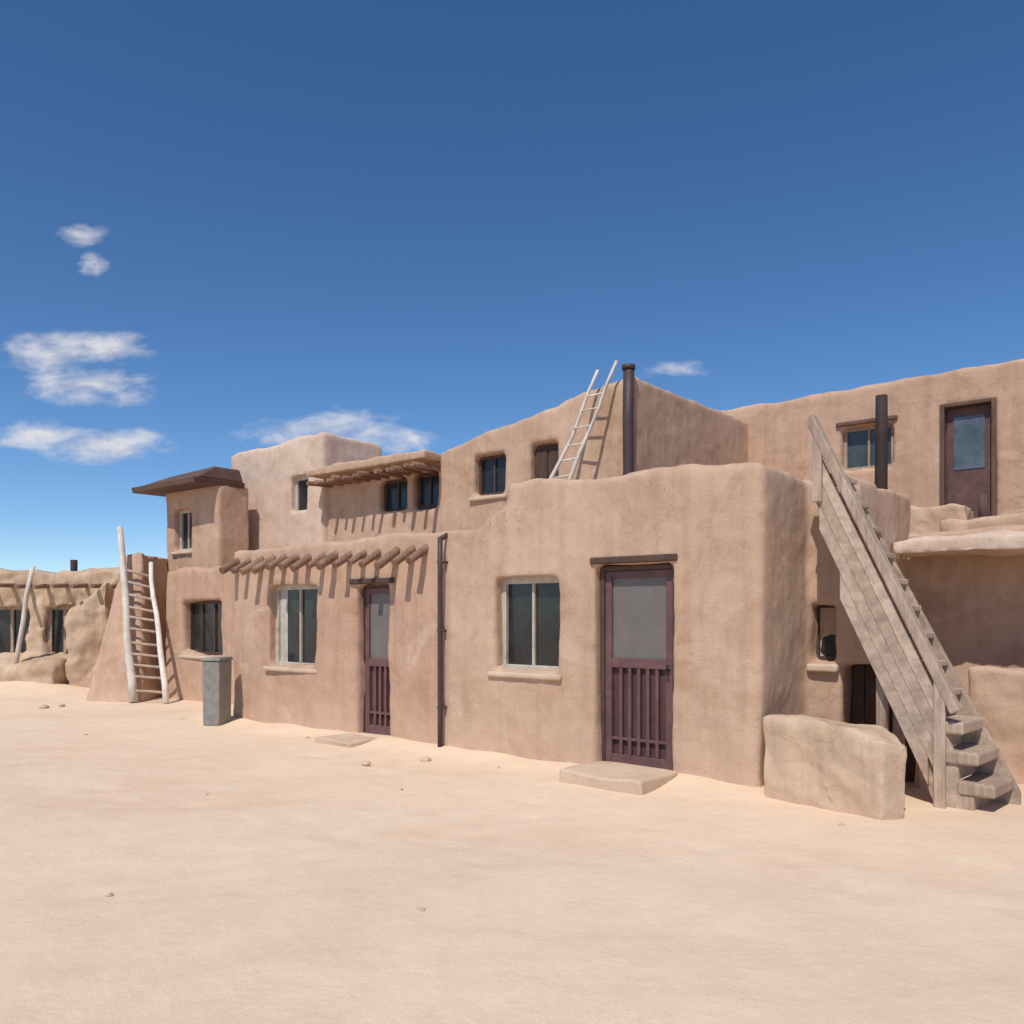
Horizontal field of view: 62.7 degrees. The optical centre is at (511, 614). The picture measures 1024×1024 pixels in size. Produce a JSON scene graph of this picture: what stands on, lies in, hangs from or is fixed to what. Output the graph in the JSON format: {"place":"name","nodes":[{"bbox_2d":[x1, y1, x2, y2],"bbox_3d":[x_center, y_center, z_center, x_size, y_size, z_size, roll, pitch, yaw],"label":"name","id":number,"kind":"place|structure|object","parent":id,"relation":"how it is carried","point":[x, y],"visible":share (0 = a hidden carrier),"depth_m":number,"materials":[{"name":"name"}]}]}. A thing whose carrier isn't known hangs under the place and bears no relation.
{"place":"outdoors","nodes":[
{"label":"outdoors","id":0,"kind":"place"},
{"bbox_2d":[0,681,1023,1023],"bbox_3d":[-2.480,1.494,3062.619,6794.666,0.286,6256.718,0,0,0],"label":"ground","id":1,"kind":"structure","parent":0,"point":[282,873],"depth_m":4.86,"materials":[{"name":"beige sand"}]},
{"bbox_2d":[38,704,48,708],"bbox_3d":[-8.003,1.585,14.368,0.171,0.090,0.162,0,0,0],"label":"stone","id":2,"kind":"object","parent":1,"relation":"on","point":[44,706],"visible":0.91,"depth_m":14.32,"materials":[{"name":"beige stone"}]},
{"bbox_2d":[0,560,120,687],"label":"adobe house","id":3,"kind":"structure","parent":1,"relation":"on","point":[52,627],"depth_m":17.79,"materials":[{"name":"beige"}]},
{"bbox_2d":[0,607,30,652],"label":"window","id":4,"kind":"structure","parent":3,"relation":"in","point":[10,617],"depth_m":18.26,"materials":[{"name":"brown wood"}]},
{"bbox_2d":[47,605,73,653],"bbox_3d":[-9.600,0.350,18.100,0.740,1.100,0.100,0,0,0],"label":"window","id":5,"kind":"structure","parent":3,"relation":"in","point":[56,632],"depth_m":18.11,"materials":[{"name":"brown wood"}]},
{"bbox_2d":[86,552,167,701],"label":"adobe buttress","id":6,"kind":"structure","parent":1,"relation":"on","point":[109,682],"depth_m":16.06,"materials":[{"name":"paint"}]},
{"bbox_2d":[117,526,169,703],"bbox_3d":[-6.941,-0.034,15.779,0.595,3.361,1.846,0,0,-36],"label":"wooden ladder","id":7,"kind":"object","parent":1,"relation":"on","point":[132,676],"visible":1,"depth_m":15.74,"materials":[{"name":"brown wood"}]},
{"bbox_2d":[131,466,248,571],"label":"adobe house","id":8,"kind":"structure","parent":1,"relation":"on","point":[207,519],"depth_m":16.77,"materials":[{"name":"paint"}]},
{"bbox_2d":[170,509,191,554],"bbox_3d":[-6.716,-1.702,17.278,0.740,0.955,0.250,0,0,39],"label":"window","id":9,"kind":"structure","parent":8,"relation":"in","point":[185,515],"depth_m":17.40,"materials":[{"name":"white paint"}]},
{"bbox_2d":[201,656,232,725],"bbox_3d":[-4.280,1.108,12.208,0.313,0.985,0.362,0,0,14],"label":"utility box","id":10,"kind":"object","parent":1,"relation":"on","point":[217,673],"visible":0.99,"depth_m":12.07,"materials":[{"name":"grey paint"}]},
{"bbox_2d":[166,531,446,743],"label":"adobe house","id":11,"kind":"structure","parent":1,"relation":"on","point":[337,635],"depth_m":11.29,"materials":[{"name":"paint"}]},
{"bbox_2d":[179,600,222,658],"bbox_3d":[-5.689,0.273,15.560,1.390,1.105,0.250,0,0,39],"label":"window","id":12,"kind":"structure","parent":11,"relation":"in","point":[205,616],"depth_m":15.68,"materials":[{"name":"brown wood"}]},
{"bbox_2d":[263,585,318,673],"bbox_3d":[-3.035,0.188,11.810,1.220,1.235,0.250,0,0,39],"label":"window","id":13,"kind":"structure","parent":11,"relation":"in","point":[296,605],"depth_m":11.95,"materials":[{"name":"grey glass"}]},
{"bbox_2d":[362,584,390,735],"bbox_3d":[-1.684,0.580,10.825,0.650,1.940,0.100,0,0,39],"label":"door","id":14,"kind":"structure","parent":11,"relation":"in","point":[375,597],"depth_m":10.87,"materials":[{"name":"purple paint"}]},
{"bbox_2d":[231,432,440,549],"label":"adobe house","id":15,"kind":"structure","parent":1,"relation":"on","point":[323,487],"depth_m":16.04,"materials":[{"name":"paint"}]},
{"bbox_2d":[295,476,307,511],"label":"window","id":16,"kind":"structure","parent":15,"relation":"in","point":[301,489],"depth_m":16.65,"materials":[{"name":"grey glass"}]},
{"bbox_2d":[384,478,406,511],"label":"window","id":17,"kind":"structure","parent":15,"relation":"in","point":[395,491],"depth_m":15.17,"materials":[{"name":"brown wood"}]},
{"bbox_2d":[417,473,438,509],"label":"window","id":18,"kind":"structure","parent":15,"relation":"in","point":[427,485],"depth_m":14.66,"materials":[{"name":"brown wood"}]},
{"bbox_2d":[315,733,376,747],"bbox_3d":[-2.026,1.587,10.485,0.698,0.142,0.600,0,0,39],"label":"doorstep","id":19,"kind":"object","parent":1,"relation":"on","point":[349,740],"visible":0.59,"depth_m":10.31,"materials":[{"name":"stone"}]},
{"bbox_2d":[361,761,370,765],"bbox_3d":[-1.559,1.591,8.973,0.110,0.054,0.101,0,0,0],"label":"stone","id":20,"kind":"object","parent":1,"relation":"on","point":[365,763],"visible":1,"depth_m":8.94,"materials":[{"name":"beige stone"}]},
{"bbox_2d":[415,908,424,911],"bbox_3d":[-0.491,1.595,4.519,0.059,0.036,0.061,0,0,44],"label":"stone","id":21,"kind":"object","parent":1,"relation":"on","point":[420,909],"visible":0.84,"depth_m":4.51,"materials":[{"name":"beige stone"}]},
{"bbox_2d":[420,757,430,761],"bbox_3d":[-0.943,1.591,9.202,0.120,0.070,0.116,0,0,25],"label":"stone","id":22,"kind":"object","parent":1,"relation":"on","point":[425,759],"visible":0.94,"depth_m":9.16,"materials":[{"name":"beige stone"}]},
{"bbox_2d":[439,363,747,531],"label":"adobe house","id":23,"kind":"structure","parent":1,"relation":"on","point":[639,425],"depth_m":12.84,"materials":[{"name":"paint"}]},
{"bbox_2d":[468,454,506,501],"bbox_3d":[-0.332,-2.203,13.451,0.790,0.755,0.250,0,0,39],"label":"window","id":24,"kind":"structure","parent":23,"relation":"in","point":[492,469],"depth_m":13.51,"materials":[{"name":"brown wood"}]},
{"bbox_2d":[535,444,558,478],"bbox_3d":[0.576,-1.960,12.809,0.590,1.320,0.080,0,0,39],"label":"door","id":25,"kind":"structure","parent":23,"relation":"in","point":[546,456],"depth_m":12.81,"materials":[{"name":"brown wood"}]},
{"bbox_2d":[559,761,677,794],"bbox_3d":[1.010,1.559,7.956,0.920,0.205,0.728,0,0,40],"label":"doorstep","id":26,"kind":"object","parent":1,"relation":"on","point":[624,778],"visible":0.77,"depth_m":7.79,"materials":[{"name":"stone"}]},
{"bbox_2d":[437,462,925,787],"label":"adobe house","id":27,"kind":"structure","parent":1,"relation":"on","point":[693,619],"depth_m":8.35,"materials":[{"name":"paint"}]},
{"bbox_2d":[487,576,561,680],"bbox_3d":[0.183,0.133,9.197,1.010,1.125,0.250,0,0,39],"label":"window","id":28,"kind":"structure","parent":27,"relation":"in","point":[530,604],"depth_m":9.26,"materials":[{"name":"grey glass"}]},
{"bbox_2d":[549,360,617,478],"bbox_3d":[0.827,-2.270,11.908,1.319,2.572,0.322,0,0,0],"label":"wooden ladder","id":29,"kind":"object","parent":27,"relation":"on","point":[569,444],"visible":0.72,"depth_m":11.85,"materials":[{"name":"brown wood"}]},
{"bbox_2d":[600,564,674,769],"bbox_3d":[1.267,0.525,8.407,0.870,2.030,0.130,0,0,39],"label":"door","id":30,"kind":"structure","parent":27,"relation":"in","point":[637,615],"depth_m":8.43,"materials":[{"name":"purple paint"}]},
{"bbox_2d":[816,605,836,660],"bbox_3d":[3.160,0.175,8.404,0.330,0.650,0.070,0,0,39],"label":"window","id":31,"kind":"structure","parent":27,"relation":"in","point":[828,649],"depth_m":8.42,"materials":[{"name":"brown wood"}]},
{"bbox_2d":[852,664,915,781],"bbox_3d":[3.625,1.050,8.186,0.609,1.140,0.030,0,0,39],"label":"plank door","id":32,"kind":"structure","parent":27,"relation":"in","point":[863,675],"depth_m":8.28,"materials":[{"name":"brown wood"}]},
{"bbox_2d":[763,714,906,819],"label":"adobe wall","id":33,"kind":"structure","parent":1,"relation":"on","point":[842,767],"depth_m":6.81,"materials":[{"name":"beige paint"}]},
{"bbox_2d":[721,358,1023,745],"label":"adobe house","id":34,"kind":"structure","parent":1,"relation":"on","point":[944,451],"depth_m":12.56,"materials":[{"name":"paint"}]},
{"bbox_2d":[844,423,893,469],"bbox_3d":[5.800,-2.700,13.656,0.850,0.760,0.070,0,0,39],"label":"window","id":35,"kind":"structure","parent":34,"relation":"in","point":[859,443],"depth_m":13.73,"materials":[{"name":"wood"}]},
{"bbox_2d":[939,397,996,517],"bbox_3d":[6.883,-2.050,12.681,0.760,2.300,0.200,0,0,39],"label":"door","id":36,"kind":"structure","parent":34,"relation":"in","point":[971,431],"depth_m":12.71,"materials":[{"name":"brown paint"}]},
{"bbox_2d":[805,414,1020,810],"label":"wooden staircase","id":37,"kind":"structure","parent":1,"relation":"on","point":[920,688],"depth_m":7.19,"materials":[{"name":"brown wood"}]},
{"bbox_2d":[968,666,1023,783],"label":"courtyard wall","id":38,"kind":"structure","parent":1,"relation":"on","point":[996,695],"depth_m":8.06,"materials":[{"name":"paint"}]},
{"bbox_2d":[0,0,1023,572],"label":"sky","id":39,"kind":"structure","parent":0,"point":[228,228],"materials":[{"name":"blue"}]}
]}

